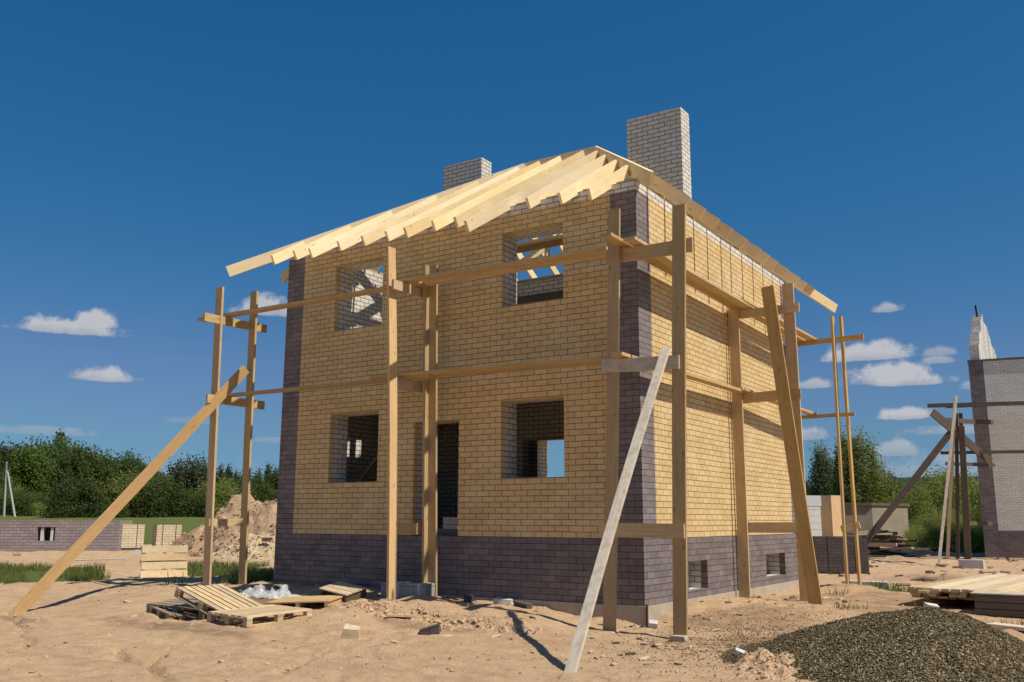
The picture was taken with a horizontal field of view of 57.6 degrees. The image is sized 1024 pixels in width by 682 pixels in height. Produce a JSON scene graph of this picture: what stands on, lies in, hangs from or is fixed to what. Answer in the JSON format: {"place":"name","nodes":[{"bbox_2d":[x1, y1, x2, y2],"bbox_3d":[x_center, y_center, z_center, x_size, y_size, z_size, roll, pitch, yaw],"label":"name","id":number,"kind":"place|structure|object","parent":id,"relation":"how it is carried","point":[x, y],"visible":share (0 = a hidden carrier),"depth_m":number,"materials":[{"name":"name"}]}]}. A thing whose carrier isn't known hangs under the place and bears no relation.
{"place":"outdoors","nodes":[
{"label":"outdoors","id":0,"kind":"place"},
{"bbox_2d":[0,551,273,583],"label":"grass","id":1,"kind":"structure","parent":0,"point":[87,572],"depth_m":24.10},
{"bbox_2d":[0,515,1023,681],"bbox_3d":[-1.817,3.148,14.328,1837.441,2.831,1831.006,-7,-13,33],"label":"ground","id":2,"kind":"structure","parent":0,"point":[75,652],"depth_m":12.87,"materials":[{"name":"sand"}]},
{"bbox_2d":[0,447,13,488],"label":"deciduous tree","id":3,"kind":"object","parent":2,"relation":"on","point":[2,469],"visible":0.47,"depth_m":144.11,"materials":[{"name":"green plant"}]},
{"bbox_2d":[2,462,15,516],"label":"power pole","id":4,"kind":"object","parent":2,"relation":"on","point":[7,477],"visible":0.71,"depth_m":117.80,"materials":[{"name":"concrete"}]},
{"bbox_2d":[0,483,25,510],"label":"leafy bush","id":5,"kind":"object","parent":2,"relation":"on","point":[8,494],"visible":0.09,"depth_m":132.36,"materials":[{"name":"green plant"}]},
{"bbox_2d":[0,436,32,466],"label":"deciduous tree","id":6,"kind":"object","parent":2,"relation":"on","point":[9,451],"visible":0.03,"depth_m":151.85,"materials":[{"name":"green plant"}]},
{"bbox_2d":[0,486,49,515],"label":"leafy bush","id":7,"kind":"object","parent":2,"relation":"on","point":[23,501],"visible":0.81,"depth_m":122.12,"materials":[{"name":"green plant"}]},
{"bbox_2d":[3,435,60,501],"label":"deciduous tree","id":8,"kind":"object","parent":2,"relation":"on","point":[33,470],"visible":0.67,"depth_m":145.70,"materials":[{"name":"green plant"}]},
{"bbox_2d":[26,501,51,515],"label":"leafy bush","id":9,"kind":"object","parent":2,"relation":"on","point":[39,507],"visible":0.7,"depth_m":121.97,"materials":[{"name":"green plant"}]},
{"bbox_2d":[29,433,63,453],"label":"deciduous tree","id":10,"kind":"object","parent":2,"relation":"on","point":[46,444],"visible":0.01,"depth_m":162.04,"materials":[{"name":"green plant"}]},
{"bbox_2d":[48,507,70,517],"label":"leafy bush","id":11,"kind":"object","parent":2,"relation":"on","point":[54,515],"visible":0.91,"depth_m":115.81,"materials":[{"name":"green plant"}]},
{"bbox_2d":[52,425,68,448],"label":"conifer tree","id":12,"kind":"object","parent":2,"relation":"on","point":[58,434],"visible":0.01,"depth_m":175.13,"materials":[{"name":"green plant"}]},
{"bbox_2d":[0,520,132,551],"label":"brick foundation","id":13,"kind":"object","parent":2,"relation":"on","point":[36,535],"visible":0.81,"depth_m":32.40,"materials":[{"name":"brick"}]},
{"bbox_2d":[39,431,103,506],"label":"deciduous tree","id":14,"kind":"object","parent":2,"relation":"on","point":[59,451],"visible":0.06,"depth_m":156.20,"materials":[{"name":"green plant"}]},
{"bbox_2d":[39,469,110,517],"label":"leafy bush","id":15,"kind":"object","parent":2,"relation":"on","point":[69,496],"visible":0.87,"depth_m":118.30,"materials":[{"name":"green plant"}]},
{"bbox_2d":[49,440,107,501],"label":"deciduous tree","id":16,"kind":"object","parent":2,"relation":"on","point":[82,463],"visible":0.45,"depth_m":150.30,"materials":[{"name":"green plant"}]},
{"bbox_2d":[57,558,127,560],"bbox_3d":[-11.567,6.035,25.688,1.888,0.098,0.161,0,-11,1],"label":"loose plank","id":17,"kind":"object","parent":2,"relation":"on","point":[100,559],"visible":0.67,"depth_m":25.61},
{"bbox_2d":[98,448,124,498],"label":"deciduous tree","id":18,"kind":"object","parent":2,"relation":"on","point":[104,460],"visible":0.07,"depth_m":159.54,"materials":[{"name":"green plant"}]},
{"bbox_2d":[101,502,129,517],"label":"leafy bush","id":19,"kind":"object","parent":2,"relation":"on","point":[121,514],"visible":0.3,"depth_m":120.23,"materials":[{"name":"green plant"}]},
{"bbox_2d":[100,448,150,503],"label":"deciduous tree","id":20,"kind":"object","parent":2,"relation":"on","point":[128,462],"visible":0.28,"depth_m":153.46,"materials":[{"name":"green plant"}]},
{"bbox_2d":[91,467,163,516],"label":"leafy bush","id":21,"kind":"object","parent":2,"relation":"on","point":[118,490],"visible":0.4,"depth_m":124.11,"materials":[{"name":"green plant"}]},
{"bbox_2d":[8,365,248,613],"bbox_3d":[-7.006,2.667,17.480,3.976,4.830,0.111,8,-13,-34],"label":"brace plank","id":22,"kind":"object","parent":2,"relation":"on","point":[31,597],"visible":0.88,"depth_m":17.30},
{"bbox_2d":[121,524,144,550],"bbox_3d":[-13.868,7.075,33.531,1.050,0.934,1.000,7,-13,-30],"label":"brick stack","id":23,"kind":"object","parent":2,"relation":"on","point":[132,536],"visible":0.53,"depth_m":33.20,"materials":[{"name":"beige brick"}]},
{"bbox_2d":[109,468,175,515],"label":"leafy bush","id":24,"kind":"object","parent":2,"relation":"on","point":[134,478],"visible":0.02,"depth_m":129.95,"materials":[{"name":"green plant"}]},
{"bbox_2d":[127,550,162,554],"bbox_3d":[-12.275,7.193,31.795,4.410,0.403,2.430,-7,-13,33],"label":"rubble","id":25,"kind":"object","parent":2,"relation":"on","point":[137,552],"visible":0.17,"depth_m":31.55,"materials":[{"name":"concrete"}]},
{"bbox_2d":[154,468,169,487],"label":"deciduous tree","id":26,"kind":"object","parent":2,"relation":"on","point":[158,472],"visible":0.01,"depth_m":163.77,"materials":[{"name":"green plant"}]},
{"bbox_2d":[139,545,187,578],"bbox_3d":[-8.737,5.534,23.371,1.130,0.800,0.148,7,-21,-32],"label":"wooden pallet","id":27,"kind":"object","parent":2,"relation":"on","point":[173,557],"visible":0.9,"depth_m":23.31,"materials":[{"name":"brown wood"}]},
{"bbox_2d":[133,471,197,517],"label":"leafy bush","id":28,"kind":"object","parent":2,"relation":"on","point":[164,492],"visible":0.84,"depth_m":124.58,"materials":[{"name":"green plant"}]},
{"bbox_2d":[152,525,181,545],"bbox_3d":[-12.667,7.221,34.163,0.900,0.954,0.950,6,-12,-29],"label":"brick stack","id":29,"kind":"object","parent":2,"relation":"on","point":[162,535],"visible":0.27,"depth_m":33.78,"materials":[{"name":"beige brick"}]},
{"bbox_2d":[148,605,197,619],"bbox_3d":[-5.387,4.352,14.783,0.500,0.145,0.788,19,-15,-40],"label":"wooden pallet","id":30,"kind":"object","parent":2,"relation":"on","point":[168,612],"visible":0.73,"depth_m":14.63,"materials":[{"name":"brown wood"}]},
{"bbox_2d":[146,597,215,619],"bbox_3d":[-5.137,4.321,15.098,1.239,0.149,0.900,-2,-8,25],"label":"wooden pallet","id":31,"kind":"object","parent":2,"relation":"on","point":[177,605],"visible":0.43,"depth_m":14.84,"materials":[{"name":"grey wood"}]},
{"bbox_2d":[174,584,269,619],"bbox_3d":[-4.568,4.144,14.734,1.239,0.149,0.950,14,-2,32],"label":"wooden pallet","id":32,"kind":"object","parent":31,"relation":"on","point":[217,597],"visible":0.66,"depth_m":14.67,"materials":[{"name":"brown wood"}]},
{"bbox_2d":[165,453,199,492],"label":"poplar tree","id":33,"kind":"object","parent":2,"relation":"on","point":[179,467],"visible":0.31,"depth_m":190.35,"materials":[{"name":"green plant"}]},
{"bbox_2d":[172,488,202,516],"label":"leafy bush","id":34,"kind":"object","parent":2,"relation":"on","point":[183,498],"visible":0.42,"depth_m":126.56,"materials":[{"name":"green plant"}]},
{"bbox_2d":[177,451,207,493],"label":"poplar tree","id":35,"kind":"object","parent":2,"relation":"on","point":[195,470],"visible":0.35,"depth_m":190.61,"materials":[{"name":"green plant"}]},
{"bbox_2d":[178,491,218,516],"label":"leafy bush","id":36,"kind":"object","parent":2,"relation":"on","point":[200,508],"visible":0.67,"depth_m":126.10,"materials":[{"name":"green plant"}]},
{"bbox_2d":[188,462,218,490],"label":"poplar tree","id":37,"kind":"object","parent":2,"relation":"on","point":[205,478],"visible":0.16,"depth_m":190.99,"materials":[{"name":"green plant"}]},
{"bbox_2d":[162,564,273,584],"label":"grass","id":38,"kind":"structure","parent":2,"relation":"on","point":[266,576],"depth_m":19.04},
{"bbox_2d":[215,463,225,487],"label":"conifer tree","id":39,"kind":"object","parent":2,"relation":"on","point":[221,473],"visible":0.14,"depth_m":179.61,"materials":[{"name":"green plant"}]},
{"bbox_2d":[190,475,255,516],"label":"leafy bush","id":40,"kind":"object","parent":2,"relation":"on","point":[224,493],"visible":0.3,"depth_m":128.18,"materials":[{"name":"green plant"}]},
{"bbox_2d":[171,491,276,555],"bbox_3d":[-7.910,6.566,33.543,15.960,2.773,11.880,-7,-13,33],"label":"soil heap","id":41,"kind":"object","parent":2,"relation":"on","point":[262,517],"visible":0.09,"depth_m":32.66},
{"bbox_2d":[224,460,232,481],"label":"conifer tree","id":42,"kind":"object","parent":2,"relation":"on","point":[228,471],"visible":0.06,"depth_m":192.47,"materials":[{"name":"green plant"}]},
{"bbox_2d":[198,533,274,560],"bbox_3d":[-6.935,6.751,30.435,8.900,0.946,5.900,-7,-13,33],"label":"sand heap","id":43,"kind":"object","parent":2,"relation":"on","point":[259,549],"visible":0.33,"depth_m":29.79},
{"bbox_2d":[221,468,276,502],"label":"leafy bush","id":44,"kind":"object","parent":2,"relation":"on","point":[254,487],"visible":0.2,"depth_m":137.98,"materials":[{"name":"green plant"}]},
{"bbox_2d":[207,604,311,626],"bbox_3d":[-3.781,4.118,13.994,0.950,0.148,1.224,-7,-12,37],"label":"wooden pallet","id":45,"kind":"object","parent":2,"relation":"on","point":[247,615],"visible":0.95,"depth_m":13.78,"materials":[{"name":"brown wood"}]},
{"bbox_2d":[263,461,272,479],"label":"conifer tree","id":46,"kind":"object","parent":2,"relation":"on","point":[268,468],"visible":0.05,"depth_m":193.55,"materials":[{"name":"green plant"}]},
{"bbox_2d":[258,463,278,495],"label":"deciduous tree","id":47,"kind":"object","parent":2,"relation":"on","point":[273,478],"visible":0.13,"depth_m":161.97,"materials":[{"name":"green plant"}]},
{"bbox_2d":[261,488,277,501],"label":"leafy bush","id":48,"kind":"object","parent":2,"relation":"on","point":[270,498],"visible":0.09,"depth_m":138.85,"materials":[{"name":"green plant"}]},
{"bbox_2d":[240,583,299,598],"bbox_3d":[-4.228,4.393,16.435,1.553,0.228,0.741,-7,-13,33],"label":"plastic film","id":49,"kind":"object","parent":2,"relation":"on","point":[259,591],"visible":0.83,"depth_m":16.25,"materials":[{"name":"white"}]},
{"bbox_2d":[266,595,342,606],"bbox_3d":[-3.380,4.288,15.334,1.100,0.090,0.700,-5,-8,12],"label":"flat crate lid","id":50,"kind":"object","parent":2,"relation":"on","point":[327,600],"visible":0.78,"depth_m":15.20,"materials":[{"name":"beige wood"}]},
{"bbox_2d":[319,581,366,602],"bbox_3d":[-2.859,4.249,15.768,0.720,0.148,0.446,-2,3,40],"label":"wooden pallet","id":51,"kind":"object","parent":2,"relation":"on","point":[348,592],"visible":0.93,"depth_m":15.68,"materials":[{"name":"brown wood"}]},
{"bbox_2d":[340,623,360,639],"bbox_3d":[-2.105,3.826,12.211,0.256,0.168,0.221,12,-2,1],"label":"brick","id":52,"kind":"object","parent":2,"relation":"on","point":[349,631],"visible":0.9,"depth_m":12.11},
{"bbox_2d":[386,614,414,617],"bbox_3d":[-1.673,4.107,13.931,0.426,0.053,0.100,2,-11,-12],"label":"board scrap","id":53,"kind":"object","parent":2,"relation":"on","point":[397,615],"visible":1,"depth_m":13.89,"materials":[{"name":"brown wood"}]},
{"bbox_2d":[381,582,434,597],"bbox_3d":[-1.774,4.231,15.833,0.880,0.244,0.328,-5,-12,26],"label":"block stack","id":54,"kind":"object","parent":2,"relation":"on","point":[405,589],"visible":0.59,"depth_m":15.67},
{"bbox_2d":[419,623,441,634],"bbox_3d":[-1.122,3.992,12.855,0.289,0.113,0.138,-15,-6,2],"label":"brick","id":55,"kind":"object","parent":2,"relation":"on","point":[432,629],"visible":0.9,"depth_m":12.80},
{"bbox_2d":[335,598,541,635],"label":"soil clods","id":56,"kind":"object","parent":2,"relation":"on","point":[463,620],"visible":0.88,"depth_m":13.82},
{"bbox_2d":[463,594,473,602],"bbox_3d":[-0.702,4.136,14.980,0.155,0.129,0.142,3,-10,17],"label":"brick","id":57,"kind":"object","parent":2,"relation":"on","point":[468,598],"visible":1,"depth_m":14.93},
{"bbox_2d":[493,597,512,603],"bbox_3d":[-0.132,4.157,14.842,0.328,0.116,0.204,4,-4,11],"label":"stone","id":58,"kind":"object","parent":2,"relation":"on","point":[498,600],"visible":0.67,"depth_m":14.76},
{"bbox_2d":[1,579,1007,681],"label":"soil clods","id":59,"kind":"object","parent":2,"relation":"on","point":[34,670],"visible":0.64,"depth_m":11.86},
{"bbox_2d":[123,579,899,665],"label":"wood chips","id":60,"kind":"object","parent":2,"relation":"on","point":[589,651],"visible":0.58,"depth_m":13.46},
{"bbox_2d":[512,600,532,608],"bbox_3d":[0.167,4.092,14.470,0.140,0.076,0.333,2,-4,-42],"label":"brick","id":61,"kind":"object","parent":2,"relation":"on","point":[524,604],"visible":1,"depth_m":14.40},
{"bbox_2d":[197,204,863,634],"bbox_3d":[0.612,2.300,19.637,11.257,6.654,10.003,-7,-13,33],"label":"wooden scaffold","id":62,"kind":"object","parent":2,"relation":"on","point":[615,360],"visible":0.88,"depth_m":16.30,"materials":[{"name":"brown wood"}]},
{"bbox_2d":[226,107,837,625],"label":"brick house","id":63,"kind":"structure","parent":2,"relation":"on","point":[528,529],"depth_m":17.07,"materials":[{"name":"brick"}]},
{"bbox_2d":[443,517,457,528],"bbox_3d":[-1.011,3.247,16.608,0.360,0.205,0.250,-7,-13,33],"label":"concrete block","id":64,"kind":"object","parent":63,"relation":"on","point":[449,522],"depth_m":16.52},
{"bbox_2d":[250,585,857,664],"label":"brick shards","id":65,"kind":"object","parent":2,"relation":"on","point":[643,626],"visible":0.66,"depth_m":13.70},
{"bbox_2d":[564,347,670,671],"bbox_3d":[1.399,1.871,11.678,0.146,4.172,3.336,-6,-12,29],"label":"brace plank","id":66,"kind":"object","parent":2,"relation":"on","point":[579,639],"visible":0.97,"depth_m":11.30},
{"bbox_2d":[646,604,648,627],"bbox_3d":[2.029,4.201,13.972,0.045,0.493,0.060,-7,-13,33],"label":"steel stake","id":67,"kind":"object","parent":2,"relation":"on","point":[647,620],"visible":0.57,"depth_m":13.97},
{"bbox_2d":[648,620,657,627],"bbox_3d":[2.094,4.213,13.831,0.145,0.118,0.118,4,7,11],"label":"stone","id":68,"kind":"object","parent":2,"relation":"on","point":[653,623],"visible":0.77,"depth_m":13.79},
{"bbox_2d":[669,635,688,641],"bbox_3d":[2.284,4.066,12.726,0.234,0.090,0.166,-5,-12,27],"label":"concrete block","id":69,"kind":"object","parent":2,"relation":"on","point":[678,638],"visible":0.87,"depth_m":12.67,"materials":[{"name":"concrete"}]},
{"bbox_2d":[735,647,746,654],"bbox_3d":[2.682,3.677,10.925,0.139,0.098,0.108,16,4,13],"label":"stone","id":70,"kind":"object","parent":2,"relation":"on","point":[738,651],"visible":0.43,"depth_m":10.90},
{"bbox_2d":[727,647,801,679],"bbox_3d":[2.864,3.460,9.986,1.770,0.314,1.980,-7,-13,33],"label":"sand pile","id":71,"kind":"object","parent":2,"relation":"on","point":[761,663],"visible":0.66,"depth_m":9.76,"materials":[{"name":"sand"}]},
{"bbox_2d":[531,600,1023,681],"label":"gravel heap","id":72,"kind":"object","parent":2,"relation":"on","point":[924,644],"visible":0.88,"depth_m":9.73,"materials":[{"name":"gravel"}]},
{"bbox_2d":[761,285,822,603],"bbox_3d":[5.155,1.888,17.195,0.897,6.096,0.098,-10,-15,44],"label":"brace plank","id":73,"kind":"object","parent":2,"relation":"on","point":[807,552],"visible":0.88,"depth_m":17.15,"materials":[{"name":"brown wood"}]},
{"bbox_2d":[805,439,835,509],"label":"poplar tree","id":74,"kind":"object","parent":2,"relation":"on","point":[821,470],"visible":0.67,"depth_m":101.14,"materials":[{"name":"green plant"}]},
{"bbox_2d":[812,536,869,574],"bbox_3d":[9.431,6.230,26.995,1.500,1.104,1.200,-1,-11,7],"label":"brick stack","id":75,"kind":"object","parent":2,"relation":"on","point":[829,553],"visible":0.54,"depth_m":26.45,"materials":[{"name":"brown brick"}]},
{"bbox_2d":[806,495,821,535],"bbox_3d":[9.309,6.162,30.136,1.020,2.280,1.020,4,-12,-21],"label":"block stack","id":76,"kind":"object","parent":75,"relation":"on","point":[813,502],"visible":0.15,"depth_m":29.87,"materials":[{"name":"white concrete"}]},
{"bbox_2d":[816,495,842,535],"bbox_3d":[10.526,6.253,30.644,0.640,2.300,0.720,6,-12,-26],"label":"brick stack","id":77,"kind":"object","parent":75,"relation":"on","point":[831,517],"visible":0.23,"depth_m":30.45,"materials":[{"name":"orange brick"}]},
{"bbox_2d":[828,423,855,493],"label":"poplar tree","id":78,"kind":"object","parent":2,"relation":"on","point":[843,442],"visible":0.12,"depth_m":89.06,"materials":[{"name":"green plant"}]},
{"bbox_2d":[824,422,899,502],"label":"poplar tree","id":79,"kind":"object","parent":2,"relation":"on","point":[870,492],"visible":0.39,"depth_m":75.28,"materials":[{"name":"green plant"}]},
{"bbox_2d":[842,580,890,588],"bbox_3d":[8.009,5.582,21.058,1.000,0.290,0.280,-7,-13,33],"label":"concrete block","id":80,"kind":"object","parent":2,"relation":"on","point":[865,582],"depth_m":20.95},
{"bbox_2d":[845,503,909,544],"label":"concrete shed","id":81,"kind":"structure","parent":2,"relation":"on","point":[869,515],"depth_m":50.76,"materials":[{"name":"grey concrete"}]},
{"bbox_2d":[877,468,897,489],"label":"poplar tree","id":82,"kind":"object","parent":2,"relation":"on","point":[893,479],"visible":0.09,"depth_m":118.98,"materials":[{"name":"green plant"}]},
{"bbox_2d":[847,529,931,556],"bbox_3d":[15.273,8.525,39.111,4.526,1.224,3.812,-1,-11,5],"label":"board pile","id":83,"kind":"object","parent":2,"relation":"on","point":[885,538],"visible":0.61,"depth_m":38.36,"materials":[{"name":"brown wood"}]},
{"bbox_2d":[869,555,925,562],"bbox_3d":[14.373,8.521,37.207,7.920,0.507,4.920,-7,-13,33],"label":"soil heap","id":84,"kind":"object","parent":2,"relation":"on","point":[896,558],"visible":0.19,"depth_m":34.65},
{"bbox_2d":[894,475,905,493],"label":"poplar tree","id":85,"kind":"object","parent":2,"relation":"on","point":[898,488],"visible":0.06,"depth_m":118.60,"materials":[{"name":"green plant"}]},
{"bbox_2d":[902,523,931,546],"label":"leafy bush","id":86,"kind":"object","parent":2,"relation":"on","point":[912,532],"visible":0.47,"depth_m":50.23,"materials":[{"name":"green plant"}]},
{"bbox_2d":[882,478,954,529],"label":"leafy bush","id":87,"kind":"object","parent":2,"relation":"on","point":[923,503],"visible":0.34,"depth_m":69.24,"materials":[{"name":"green plant"}]},
{"bbox_2d":[825,578,1023,624],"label":"grass","id":88,"kind":"structure","parent":2,"relation":"on","point":[894,588],"depth_m":18.89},
{"bbox_2d":[833,555,1023,585],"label":"wood chips","id":89,"kind":"object","parent":2,"relation":"on","point":[921,578],"visible":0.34,"depth_m":26.77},
{"bbox_2d":[908,512,951,541],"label":"leafy bush","id":90,"kind":"object","parent":2,"relation":"on","point":[922,522],"visible":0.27,"depth_m":55.47,"materials":[{"name":"green plant"}]},
{"bbox_2d":[923,602,939,607],"bbox_3d":[7.373,4.673,16.372,0.227,0.101,0.164,11,2,7],"label":"stone","id":91,"kind":"object","parent":2,"relation":"on","point":[926,604],"visible":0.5,"depth_m":16.34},
{"bbox_2d":[911,523,952,551],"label":"leafy bush","id":92,"kind":"object","parent":2,"relation":"on","point":[934,537],"visible":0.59,"depth_m":44.61,"materials":[{"name":"green plant"}]},
{"bbox_2d":[886,476,978,488],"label":"hangar","id":93,"kind":"structure","parent":2,"relation":"on","point":[907,478],"depth_m":166.96,"materials":[{"name":"metal"}]},
{"bbox_2d":[889,464,982,528],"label":"leafy bush","id":94,"kind":"object","parent":2,"relation":"on","point":[924,479],"visible":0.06,"depth_m":73.62,"materials":[{"name":"green plant"}]},
{"bbox_2d":[900,464,981,519],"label":"leafy bush","id":95,"kind":"object","parent":2,"relation":"on","point":[974,488],"visible":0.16,"depth_m":70.67,"materials":[{"name":"green plant"}]},
{"bbox_2d":[917,506,971,541],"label":"leafy bush","id":96,"kind":"object","parent":2,"relation":"on","point":[953,519],"visible":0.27,"depth_m":55.14,"materials":[{"name":"green plant"}]},
{"bbox_2d":[866,397,1023,559],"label":"wooden scaffold","id":97,"kind":"object","parent":2,"relation":"on","point":[962,441],"visible":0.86,"depth_m":35.96,"materials":[{"name":"brown wood"}]},
{"bbox_2d":[937,395,957,566],"bbox_3d":[15.739,4.937,33.634,3.124,6.279,0.098,11,-15,-44],"label":"brace plank","id":98,"kind":"object","parent":2,"relation":"on","point":[947,484],"visible":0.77,"depth_m":33.52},
{"bbox_2d":[938,523,984,552],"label":"leafy bush","id":99,"kind":"object","parent":2,"relation":"on","point":[974,537],"visible":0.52,"depth_m":43.24,"materials":[{"name":"green plant"}]},
{"bbox_2d":[946,509,982,534],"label":"leafy bush","id":100,"kind":"object","parent":2,"relation":"on","point":[971,519],"visible":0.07,"depth_m":56.31,"materials":[{"name":"green plant"}]},
{"bbox_2d":[908,573,1023,600],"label":"lumber pile","id":101,"kind":"object","parent":2,"relation":"on","point":[957,589],"visible":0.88,"depth_m":17.51,"materials":[{"name":"brown wood"}]},
{"bbox_2d":[954,468,979,510],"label":"leafy bush","id":102,"kind":"object","parent":2,"relation":"on","point":[972,486],"visible":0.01,"depth_m":74.01,"materials":[{"name":"green plant"}]},
{"bbox_2d":[961,492,982,530],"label":"leafy bush","id":103,"kind":"object","parent":2,"relation":"on","point":[979,513],"visible":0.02,"depth_m":56.08,"materials":[{"name":"green plant"}]},
{"bbox_2d":[972,526,984,550],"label":"leafy bush","id":104,"kind":"object","parent":2,"relation":"on","point":[981,531],"visible":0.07,"depth_m":44.55,"materials":[{"name":"green plant"}]},
{"bbox_2d":[967,305,1023,557],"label":"brick house","id":105,"kind":"structure","parent":2,"relation":"on","point":[992,378],"depth_m":38.06,"materials":[{"name":"grey brick"}]},
{"bbox_2d":[970,590,1023,617],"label":"board stack","id":106,"kind":"object","parent":2,"relation":"on","point":[996,603],"visible":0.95,"depth_m":15.79,"materials":[{"name":"brown wood"}]},
{"bbox_2d":[986,622,1023,630],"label":"loose plank","id":107,"kind":"object","parent":2,"relation":"on","point":[1008,626],"visible":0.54,"depth_m":13.35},
{"bbox_2d":[0,0,1023,509],"label":"sky","id":108,"kind":"structure","parent":0,"point":[873,150],"materials":[{"name":"blue"}]},
{"bbox_2d":[958,559,984,568],"bbox_3d":[15.335,7.463,31.069,0.750,0.320,0.350,-7,-13,33],"label":"concrete block","id":109,"kind":"object","parent":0,"point":[972,564],"depth_m":30.92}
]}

